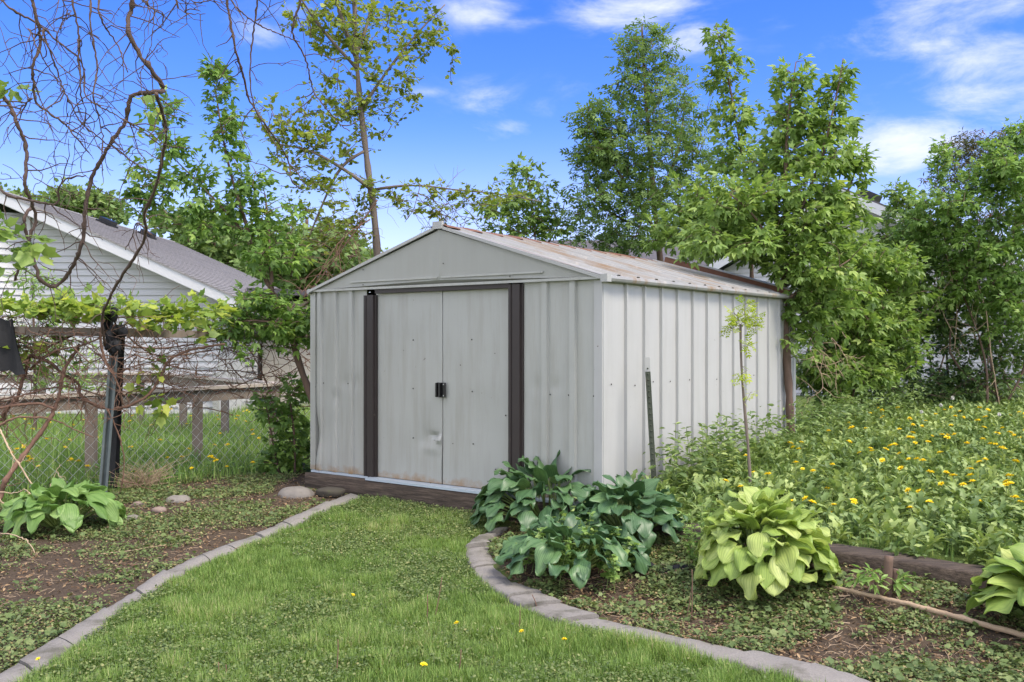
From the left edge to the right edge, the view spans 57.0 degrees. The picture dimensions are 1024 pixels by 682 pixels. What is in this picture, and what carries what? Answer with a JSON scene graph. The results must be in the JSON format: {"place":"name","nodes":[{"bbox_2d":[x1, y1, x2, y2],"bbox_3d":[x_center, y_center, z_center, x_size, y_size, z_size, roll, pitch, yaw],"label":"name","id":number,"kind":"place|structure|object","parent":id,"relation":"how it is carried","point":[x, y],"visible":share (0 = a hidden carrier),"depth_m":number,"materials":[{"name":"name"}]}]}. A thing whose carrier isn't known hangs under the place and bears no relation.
{"place":"outdoors","nodes":[
{"label":"outdoors","id":0,"kind":"place"},
{"bbox_2d":[0,80,93,324],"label":"hanging vine","id":1,"kind":"object","parent":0,"point":[22,256],"visible":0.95,"depth_m":5.28,"materials":[{"name":"brown plant"}]},
{"bbox_2d":[0,0,113,174],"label":"hanging vine","id":2,"kind":"object","parent":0,"point":[38,25],"visible":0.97,"depth_m":4.93,"materials":[{"name":"brown plant"}]},
{"bbox_2d":[19,0,134,202],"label":"hanging vine","id":3,"kind":"object","parent":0,"point":[79,44],"visible":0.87,"depth_m":5.07,"materials":[{"name":"brown plant"}]},
{"bbox_2d":[48,0,136,101],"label":"hanging vine","id":4,"kind":"object","parent":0,"point":[107,30],"visible":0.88,"depth_m":5.19,"materials":[{"name":"brown plant"}]},
{"bbox_2d":[0,0,189,187],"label":"hanging vine","id":5,"kind":"object","parent":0,"point":[60,43],"visible":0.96,"depth_m":5.06,"materials":[{"name":"brown plant"}]},
{"bbox_2d":[1,0,205,336],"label":"hanging vine","id":6,"kind":"object","parent":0,"point":[162,90],"visible":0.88,"depth_m":5.32,"materials":[{"name":"brown plant"}]},
{"bbox_2d":[64,0,154,181],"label":"hanging vine","id":7,"kind":"object","parent":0,"point":[93,45],"visible":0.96,"depth_m":5.05,"materials":[{"name":"brown plant"}]},
{"bbox_2d":[96,0,251,118],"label":"hanging vine","id":8,"kind":"object","parent":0,"point":[177,2],"visible":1,"depth_m":5.08,"materials":[{"name":"brown plant"}]},
{"bbox_2d":[216,0,304,154],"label":"hanging vine","id":9,"kind":"object","parent":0,"point":[251,45],"visible":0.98,"depth_m":5.63,"materials":[{"name":"brown plant"}]},
{"bbox_2d":[213,0,325,190],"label":"hanging vine","id":10,"kind":"object","parent":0,"point":[233,36],"visible":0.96,"depth_m":5.61,"materials":[{"name":"brown plant"}]},
{"bbox_2d":[282,0,365,131],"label":"hanging vine","id":11,"kind":"object","parent":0,"point":[293,25],"visible":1,"depth_m":5.94,"materials":[{"name":"brown plant"}]},
{"bbox_2d":[0,383,1023,681],"bbox_3d":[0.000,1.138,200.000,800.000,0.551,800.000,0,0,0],"label":"ground","id":12,"kind":"structure","parent":0,"point":[52,581],"depth_m":5.30,"materials":[{"name":"soil"}]},
{"bbox_2d":[0,499,37,553],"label":"dry cane","id":13,"kind":"object","parent":12,"relation":"on","point":[16,535],"visible":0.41,"depth_m":6.25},
{"bbox_2d":[0,182,42,200],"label":"broad tree","id":14,"kind":"object","parent":12,"relation":"on","point":[18,192],"visible":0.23,"depth_m":49.43,"materials":[{"name":"green plant"}]},
{"bbox_2d":[0,429,63,493],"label":"dry cane","id":15,"kind":"object","parent":12,"relation":"on","point":[13,456],"visible":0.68,"depth_m":7.12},
{"bbox_2d":[0,266,123,430],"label":"viburnum shrub","id":16,"kind":"object","parent":12,"relation":"on","point":[32,293],"visible":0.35,"depth_m":12.97,"materials":[{"name":"green plant"}]},
{"bbox_2d":[0,476,126,537],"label":"hosta plant","id":17,"kind":"object","parent":12,"relation":"on","point":[47,507],"visible":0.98,"depth_m":6.77,"materials":[{"name":"green plant"}]},
{"bbox_2d":[33,176,135,225],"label":"broad tree","id":18,"kind":"object","parent":12,"relation":"on","point":[98,199],"visible":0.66,"depth_m":44.97,"materials":[{"name":"green plant"}]},
{"bbox_2d":[99,353,117,491],"bbox_3d":[-3.428,0.719,8.017,0.068,1.301,0.170,0,0,40],"label":"fence post","id":19,"kind":"object","parent":12,"relation":"on","point":[106,443],"visible":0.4,"depth_m":8.02,"materials":[{"name":"grey metal"}]},
{"bbox_2d":[103,305,127,355],"bbox_3d":[-3.393,-0.086,8.015,0.246,0.440,0.166,0,0,37],"label":"black bundle","id":20,"kind":"object","parent":19,"relation":"attached to","point":[122,331],"visible":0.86,"depth_m":7.97,"materials":[{"name":"plastic"}]},
{"bbox_2d":[108,324,124,487],"bbox_3d":[-3.582,0.586,8.500,0.165,1.474,0.093,0,0,0],"label":"wooden post","id":21,"kind":"object","parent":12,"relation":"on","point":[115,454],"visible":0.23,"depth_m":8.46,"materials":[{"name":"black wood"}]},
{"bbox_2d":[125,514,138,520],"bbox_3d":[-2.895,1.359,7.195,0.130,0.070,0.107,0,0,0],"label":"stone","id":22,"kind":"object","parent":12,"relation":"on","point":[133,515],"visible":0.43,"depth_m":7.17,"materials":[{"name":"stone"}]},
{"bbox_2d":[86,452,190,488],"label":"dry grass tuft","id":23,"kind":"object","parent":12,"relation":"on","point":[153,478],"visible":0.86,"depth_m":8.53,"materials":[{"name":"beige plant"}]},
{"bbox_2d":[131,501,146,505],"bbox_3d":[-3.057,1.350,7.753,0.147,0.072,0.101,0,0,0],"label":"stone","id":24,"kind":"object","parent":12,"relation":"on","point":[139,502],"visible":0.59,"depth_m":7.71,"materials":[{"name":"grey stone"}]},
{"bbox_2d":[0,372,281,435],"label":"rail fence","id":25,"kind":"object","parent":12,"relation":"on","point":[224,416],"visible":0.34,"depth_m":14.30,"materials":[{"name":"grey wood"}]},
{"bbox_2d":[0,382,282,475],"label":"rail fence","id":26,"kind":"object","parent":12,"relation":"on","point":[90,450],"visible":0.4,"depth_m":9.91,"materials":[{"name":"grey wood"}]},
{"bbox_2d":[0,191,291,416],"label":"white house","id":27,"kind":"structure","parent":12,"relation":"on","point":[182,267],"depth_m":16.48,"materials":[{"name":"plastic"}]},
{"bbox_2d":[90,541,209,555],"bbox_3d":[-2.395,1.374,6.272,0.752,0.016,0.035,0,0,-31],"label":"dry stick","id":28,"kind":"object","parent":12,"relation":"on","point":[141,548],"visible":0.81,"depth_m":6.22,"materials":[{"name":"brown wood"}]},
{"bbox_2d":[0,326,309,487],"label":"chain link fence","id":29,"kind":"object","parent":12,"relation":"on","point":[165,333],"visible":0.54,"depth_m":8.71,"materials":[{"name":"metal"}]},
{"bbox_2d":[0,318,25,374],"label":"black tarp","id":30,"kind":"object","parent":29,"relation":"hanging from","point":[10,359],"visible":1,"depth_m":7.76,"materials":[{"name":"plastic"}]},
{"bbox_2d":[151,506,166,512],"bbox_3d":[-2.797,1.344,7.481,0.121,0.068,0.109,0,0,0],"label":"stone","id":31,"kind":"object","parent":12,"relation":"on","point":[159,509],"visible":0.76,"depth_m":7.44,"materials":[{"name":"beige stone"}]},
{"bbox_2d":[0,279,319,499],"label":"grapevine","id":32,"kind":"object","parent":12,"relation":"on","point":[71,309],"visible":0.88,"depth_m":8.09,"materials":[{"name":"plant"}]},
{"bbox_2d":[66,92,190,357],"bbox_3d":[-2.610,-0.682,6.544,0.628,1.641,3.170,0,0,-33],"label":"hanging vine","id":33,"kind":"object","parent":32,"relation":"hanging from","point":[147,99],"visible":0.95,"depth_m":6.05,"materials":[{"name":"brown plant"}]},
{"bbox_2d":[165,495,190,502],"bbox_3d":[-2.790,1.341,7.867,0.217,0.115,0.138,0,0,0],"label":"stone","id":34,"kind":"object","parent":12,"relation":"on","point":[179,498],"visible":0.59,"depth_m":7.83,"materials":[{"name":"stone"}]},
{"bbox_2d":[0,493,359,681],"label":"concrete edging","id":35,"kind":"object","parent":12,"relation":"on","point":[53,647],"visible":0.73,"depth_m":5.04,"materials":[{"name":"grey concrete"}]},
{"bbox_2d":[137,197,257,267],"bbox_3d":[-11.401,-1.990,36.107,5.335,6.742,6.192,0,0,0],"label":"broad tree","id":36,"kind":"object","parent":12,"relation":"on","point":[221,252],"visible":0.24,"depth_m":34.35,"materials":[{"name":"green plant"}]},
{"bbox_2d":[114,53,317,401],"bbox_3d":[-2.726,-0.764,9.339,2.297,4.281,1.308,0,0,0],"label":"maple sapling","id":37,"kind":"object","parent":12,"relation":"on","point":[294,331],"visible":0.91,"depth_m":9.21,"materials":[{"name":"green plant"}]},
{"bbox_2d":[245,372,310,474],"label":"bush","id":38,"kind":"object","parent":12,"relation":"on","point":[284,410],"visible":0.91,"depth_m":9.39,"materials":[{"name":"green plant"}]},
{"bbox_2d":[247,288,309,405],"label":"beige outbuilding","id":39,"kind":"structure","parent":12,"relation":"on","point":[282,361],"depth_m":18.90,"materials":[{"name":"paint"}]},
{"bbox_2d":[278,486,314,498],"bbox_3d":[-1.850,1.338,8.118,0.323,0.178,0.264,0,0,0],"label":"stone","id":40,"kind":"object","parent":12,"relation":"on","point":[293,492],"visible":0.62,"depth_m":8.03,"materials":[{"name":"stone"}]},
{"bbox_2d":[219,208,388,290],"bbox_3d":[-7.067,-1.657,33.932,6.308,6.067,6.683,0,0,0],"label":"broad tree","id":41,"kind":"object","parent":12,"relation":"on","point":[349,259],"visible":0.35,"depth_m":32.34,"materials":[{"name":"green plant"}]},
{"bbox_2d":[316,487,345,497],"bbox_3d":[-1.556,1.300,8.085,0.259,0.097,0.176,0,0,0],"label":"stone","id":42,"kind":"object","parent":12,"relation":"on","point":[327,492],"visible":0.97,"depth_m":8.02,"materials":[{"name":"grey stone"}]},
{"bbox_2d":[336,644,338,670],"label":"dead stalk","id":43,"kind":"object","parent":12,"relation":"on","point":[337,656],"visible":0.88,"depth_m":3.94,"materials":[{"name":"plant"}]},
{"bbox_2d":[250,0,541,261],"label":"slender tree","id":44,"kind":"object","parent":12,"relation":"on","point":[353,40],"visible":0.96,"depth_m":11.86,"materials":[{"name":"green plant"}]},
{"bbox_2d":[280,167,502,306],"bbox_3d":[-1.521,-1.270,11.733,2.830,1.995,1.554,0,0,0],"label":"dry vine","id":45,"kind":"object","parent":44,"relation":"hanging from","point":[338,252],"visible":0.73,"depth_m":11.64,"materials":[{"name":"plant"}]},
{"bbox_2d":[16,493,799,681],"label":"clover","id":46,"kind":"object","parent":12,"relation":"on","point":[265,653],"visible":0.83,"depth_m":4.55,"materials":[{"name":"green plant"}]},
{"bbox_2d":[8,493,833,681],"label":"lawn grass","id":47,"kind":"structure","parent":12,"relation":"on","point":[189,608],"depth_m":4.50,"materials":[{"name":"green plant"}]},
{"bbox_2d":[435,578,441,614],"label":"dead stalk","id":48,"kind":"object","parent":12,"relation":"on","point":[438,597],"visible":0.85,"depth_m":4.72,"materials":[{"name":"plant"}]},
{"bbox_2d":[0,471,1023,681],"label":"creeping ground cover","id":49,"kind":"object","parent":12,"relation":"on","point":[949,670],"visible":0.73,"depth_m":4.84,"materials":[{"name":"green plant"}]},
{"bbox_2d":[0,400,1023,563],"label":"tall grass","id":50,"kind":"structure","parent":12,"relation":"on","point":[134,436],"depth_m":10.40,"materials":[{"name":"green plant"}]},
{"bbox_2d":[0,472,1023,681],"bbox_3d":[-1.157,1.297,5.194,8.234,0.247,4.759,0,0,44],"label":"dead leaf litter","id":51,"kind":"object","parent":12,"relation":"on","point":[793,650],"visible":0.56,"depth_m":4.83,"materials":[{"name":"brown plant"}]},
{"bbox_2d":[461,151,590,246],"bbox_3d":[0.190,-0.604,13.007,1.817,3.960,1.159,0,0,0],"label":"leafy sapling","id":52,"kind":"object","parent":12,"relation":"on","point":[535,225],"visible":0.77,"depth_m":12.87,"materials":[{"name":"green plant"}]},
{"bbox_2d":[469,450,595,532],"bbox_3d":[0.275,1.106,6.993,1.185,0.618,1.214,0,0,0],"label":"hosta plant","id":53,"kind":"object","parent":12,"relation":"on","point":[489,503],"visible":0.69,"depth_m":6.72,"materials":[{"name":"green plant"}]},
{"bbox_2d":[305,221,801,521],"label":"garden shed","id":54,"kind":"structure","parent":12,"relation":"on","point":[441,353],"depth_m":7.65,"materials":[{"name":"grey metal"}]},
{"bbox_2d":[376,291,442,483],"bbox_3d":[-0.867,0.376,7.912,0.748,1.578,0.057,0,0,37],"label":"door","id":55,"kind":"structure","parent":54,"relation":"in","point":[405,364],"depth_m":7.89,"materials":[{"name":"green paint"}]},
{"bbox_2d":[435,288,507,491],"bbox_3d":[-0.296,0.376,7.480,0.760,1.578,0.079,0,0,37],"label":"door","id":56,"kind":"structure","parent":54,"relation":"in","point":[479,365],"depth_m":7.49,"materials":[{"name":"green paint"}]},
{"bbox_2d":[494,512,652,588],"bbox_3d":[0.366,1.193,5.528,0.938,0.350,0.922,0,0,0],"label":"hosta plant","id":57,"kind":"object","parent":12,"relation":"on","point":[516,549],"visible":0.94,"depth_m":5.34,"materials":[{"name":"green plant"}]},
{"bbox_2d":[522,511,640,589],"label":"plant","id":58,"kind":"object","parent":12,"relation":"on","point":[614,576],"visible":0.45,"depth_m":5.38,"materials":[{"name":"green plant"}]},
{"bbox_2d":[546,240,713,264],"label":"house","id":59,"kind":"structure","parent":12,"relation":"on","point":[644,256],"depth_m":28.93,"materials":[{"name":"white plastic"}]},
{"bbox_2d":[573,471,687,547],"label":"hosta plant","id":60,"kind":"object","parent":12,"relation":"on","point":[626,493],"visible":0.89,"depth_m":5.72,"materials":[{"name":"green plant"}]},
{"bbox_2d":[553,15,724,261],"bbox_3d":[1.863,-1.540,12.902,2.216,5.829,2.509,0,0,34],"label":"tall ash tree","id":61,"kind":"object","parent":12,"relation":"on","point":[602,147],"visible":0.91,"depth_m":12.66,"materials":[{"name":"green plant"}]},
{"bbox_2d":[644,357,655,478],"bbox_3d":[1.014,0.663,6.865,0.100,1.087,0.037,0,0,20],"label":"fence stake","id":62,"kind":"object","parent":12,"relation":"on","point":[650,414],"visible":0.91,"depth_m":6.86,"materials":[{"name":"green paint"}]},
{"bbox_2d":[633,561,691,573],"bbox_3d":[0.850,1.290,5.386,0.367,0.062,0.114,0,0,24],"label":"edging scrap","id":63,"kind":"object","parent":12,"relation":"on","point":[676,566],"visible":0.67,"depth_m":5.33,"materials":[{"name":"black fabric"}]},
{"bbox_2d":[465,527,869,681],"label":"concrete edging","id":64,"kind":"object","parent":12,"relation":"on","point":[482,561],"visible":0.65,"depth_m":4.66,"materials":[{"name":"grey concrete"}]},
{"bbox_2d":[686,586,691,616],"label":"dead stalk","id":65,"kind":"object","parent":12,"relation":"on","point":[689,601],"visible":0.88,"depth_m":4.74,"materials":[{"name":"plant"}]},
{"bbox_2d":[691,575,692,618],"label":"dead stalk","id":66,"kind":"object","parent":12,"relation":"on","point":[692,596],"visible":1,"depth_m":4.74,"materials":[{"name":"plant"}]},
{"bbox_2d":[638,18,782,277],"bbox_3d":[2.441,-1.296,11.315,1.879,5.355,1.410,0,0,-24],"label":"young maple tree","id":67,"kind":"object","parent":12,"relation":"on","point":[670,231],"visible":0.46,"depth_m":11.45,"materials":[{"name":"green plant"}]},
{"bbox_2d":[677,494,746,580],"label":"weed clump","id":68,"kind":"object","parent":12,"relation":"on","point":[692,543],"visible":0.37,"depth_m":5.28,"materials":[{"name":"green plant"}]},
{"bbox_2d":[664,413,770,493],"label":"weed clump","id":69,"kind":"object","parent":12,"relation":"on","point":[728,456],"visible":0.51,"depth_m":7.19,"materials":[{"name":"green plant"}]},
{"bbox_2d":[720,294,765,482],"bbox_3d":[1.659,0.424,6.780,0.339,1.519,0.256,0,0,21],"label":"young sapling","id":70,"kind":"object","parent":12,"relation":"on","point":[733,322],"visible":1,"depth_m":6.76,"materials":[{"name":"green plant"}]},
{"bbox_2d":[692,486,842,599],"bbox_3d":[1.366,1.042,5.062,0.779,0.533,0.789,0,0,0],"label":"hosta plant","id":71,"kind":"object","parent":12,"relation":"on","point":[769,562],"visible":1,"depth_m":4.87,"materials":[{"name":"green plant"}]},
{"bbox_2d":[663,52,884,433],"bbox_3d":[2.736,-0.971,9.772,2.388,4.068,1.625,0,0,0],"label":"forked maple tree","id":72,"kind":"object","parent":12,"relation":"on","point":[753,214],"visible":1,"depth_m":9.59,"materials":[{"name":"green plant"}]},
{"bbox_2d":[796,291,864,415],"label":"dry vine","id":73,"kind":"object","parent":72,"relation":"hanging from","point":[827,367],"visible":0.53,"depth_m":10.52,"materials":[{"name":"plant"}]},
{"bbox_2d":[757,594,824,621],"bbox_3d":[1.381,1.337,4.732,0.036,0.044,0.427,0,0,-35],"label":"dry stick","id":74,"kind":"object","parent":12,"relation":"on","point":[783,607],"visible":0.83,"depth_m":4.76,"materials":[{"name":"brown wood"}]},
{"bbox_2d":[570,366,1023,565],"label":"weed patch","id":75,"kind":"object","parent":12,"relation":"on","point":[965,520],"visible":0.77,"depth_m":7.10,"materials":[{"name":"green plant"}]},
{"bbox_2d":[599,514,995,596],"bbox_3d":[1.608,1.234,5.438,2.578,0.225,0.206,0,0,37],"label":"landscape timber","id":76,"kind":"object","parent":12,"relation":"on","point":[961,574],"visible":0.27,"depth_m":5.00,"materials":[{"name":"brown wood"}]},
{"bbox_2d":[850,498,857,511],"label":"dandelion","id":77,"kind":"object","parent":12,"relation":"on","point":[853,500],"visible":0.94,"depth_m":5.89,"materials":[{"name":"yellow plant"}]},
{"bbox_2d":[705,188,1023,398],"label":"neighbour house","id":78,"kind":"structure","parent":12,"relation":"on","point":[725,265],"depth_m":21.71,"materials":[{"name":"white plastic"}]},
{"bbox_2d":[795,232,946,408],"bbox_3d":[4.402,-0.040,11.793,2.633,2.676,1.444,0,0,-26],"label":"leafy bush","id":79,"kind":"object","parent":12,"relation":"on","point":[887,319],"visible":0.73,"depth_m":11.47,"materials":[{"name":"green plant"}]},
{"bbox_2d":[844,555,919,598],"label":"clump","id":80,"kind":"object","parent":12,"relation":"on","point":[889,583],"visible":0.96,"depth_m":4.75,"materials":[{"name":"green plant"}]},
{"bbox_2d":[879,458,885,477],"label":"dandelion","id":81,"kind":"object","parent":12,"relation":"on","point":[882,459],"visible":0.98,"depth_m":7.27,"materials":[{"name":"yellow plant"}]},
{"bbox_2d":[831,176,936,364],"bbox_3d":[5.437,-0.490,13.528,2.328,3.748,1.063,0,0,-37],"label":"leafy bush","id":82,"kind":"object","parent":12,"relation":"on","point":[893,193],"visible":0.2,"depth_m":13.48,"materials":[{"name":"green plant"}]},
{"bbox_2d":[796,320,1022,420],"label":"chain link fence","id":83,"kind":"object","parent":12,"relation":"on","point":[966,323],"visible":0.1,"depth_m":13.00,"materials":[{"name":"metal"}]},
{"bbox_2d":[796,364,1023,428],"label":"leafy bush","id":84,"kind":"object","parent":12,"relation":"on","point":[959,392],"visible":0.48,"depth_m":12.36,"materials":[{"name":"green plant"}]},
{"bbox_2d":[831,585,1023,637],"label":"wooden pole","id":85,"kind":"object","parent":12,"relation":"on","point":[1007,630],"visible":1,"depth_m":4.47,"materials":[{"name":"wood"}]},
{"bbox_2d":[926,469,933,492],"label":"dandelion","id":86,"kind":"object","parent":12,"relation":"on","point":[930,471],"visible":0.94,"depth_m":6.49,"materials":[{"name":"yellow plant"}]},
{"bbox_2d":[862,189,1023,400],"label":"leafy bush","id":87,"kind":"object","parent":12,"relation":"on","point":[940,331],"visible":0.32,"depth_m":12.79,"materials":[{"name":"green plant"}]},
{"bbox_2d":[889,113,1023,404],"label":"leafy bush","id":88,"kind":"object","parent":12,"relation":"on","point":[988,256],"visible":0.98,"depth_m":12.08,"materials":[{"name":"green plant"}]},
{"bbox_2d":[914,228,999,404],"bbox_3d":[5.664,-0.352,12.247,1.247,2.446,0.566,0,0,0],"label":"dry vine","id":89,"kind":"object","parent":88,"relation":"hanging from","point":[967,324],"visible":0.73,"depth_m":12.22,"materials":[{"name":"brown wood"}]},
{"bbox_2d":[918,123,1023,388],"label":"flowering shrub","id":90,"kind":"object","parent":12,"relation":"on","point":[968,147],"visible":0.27,"depth_m":14.37,"materials":[{"name":"green plant"}]},
{"bbox_2d":[963,542,1023,614],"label":"hosta plant","id":91,"kind":"object","parent":12,"relation":"on","point":[1003,574],"visible":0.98,"depth_m":4.36,"materials":[{"name":"green plant"}]},
{"bbox_2d":[1005,473,1013,493],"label":"dandelion","id":92,"kind":"object","parent":12,"relation":"on","point":[1009,474],"visible":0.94,"depth_m":6.55,"materials":[{"name":"yellow plant"}]},
{"bbox_2d":[1010,495,1019,517],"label":"dandelion","id":93,"kind":"object","parent":12,"relation":"on","point":[1015,496],"visible":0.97,"depth_m":5.84,"materials":[{"name":"yellow plant"}]},
{"bbox_2d":[1012,459,1019,473],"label":"dandelion","id":94,"kind":"object","parent":12,"relation":"on","point":[1015,460],"visible":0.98,"depth_m":6.97,"materials":[{"name":"yellow plant"}]},
{"bbox_2d":[0,0,1023,260],"label":"sky","id":95,"kind":"structure","parent":0,"point":[934,69],"materials":[{"name":"blue"}]}
]}

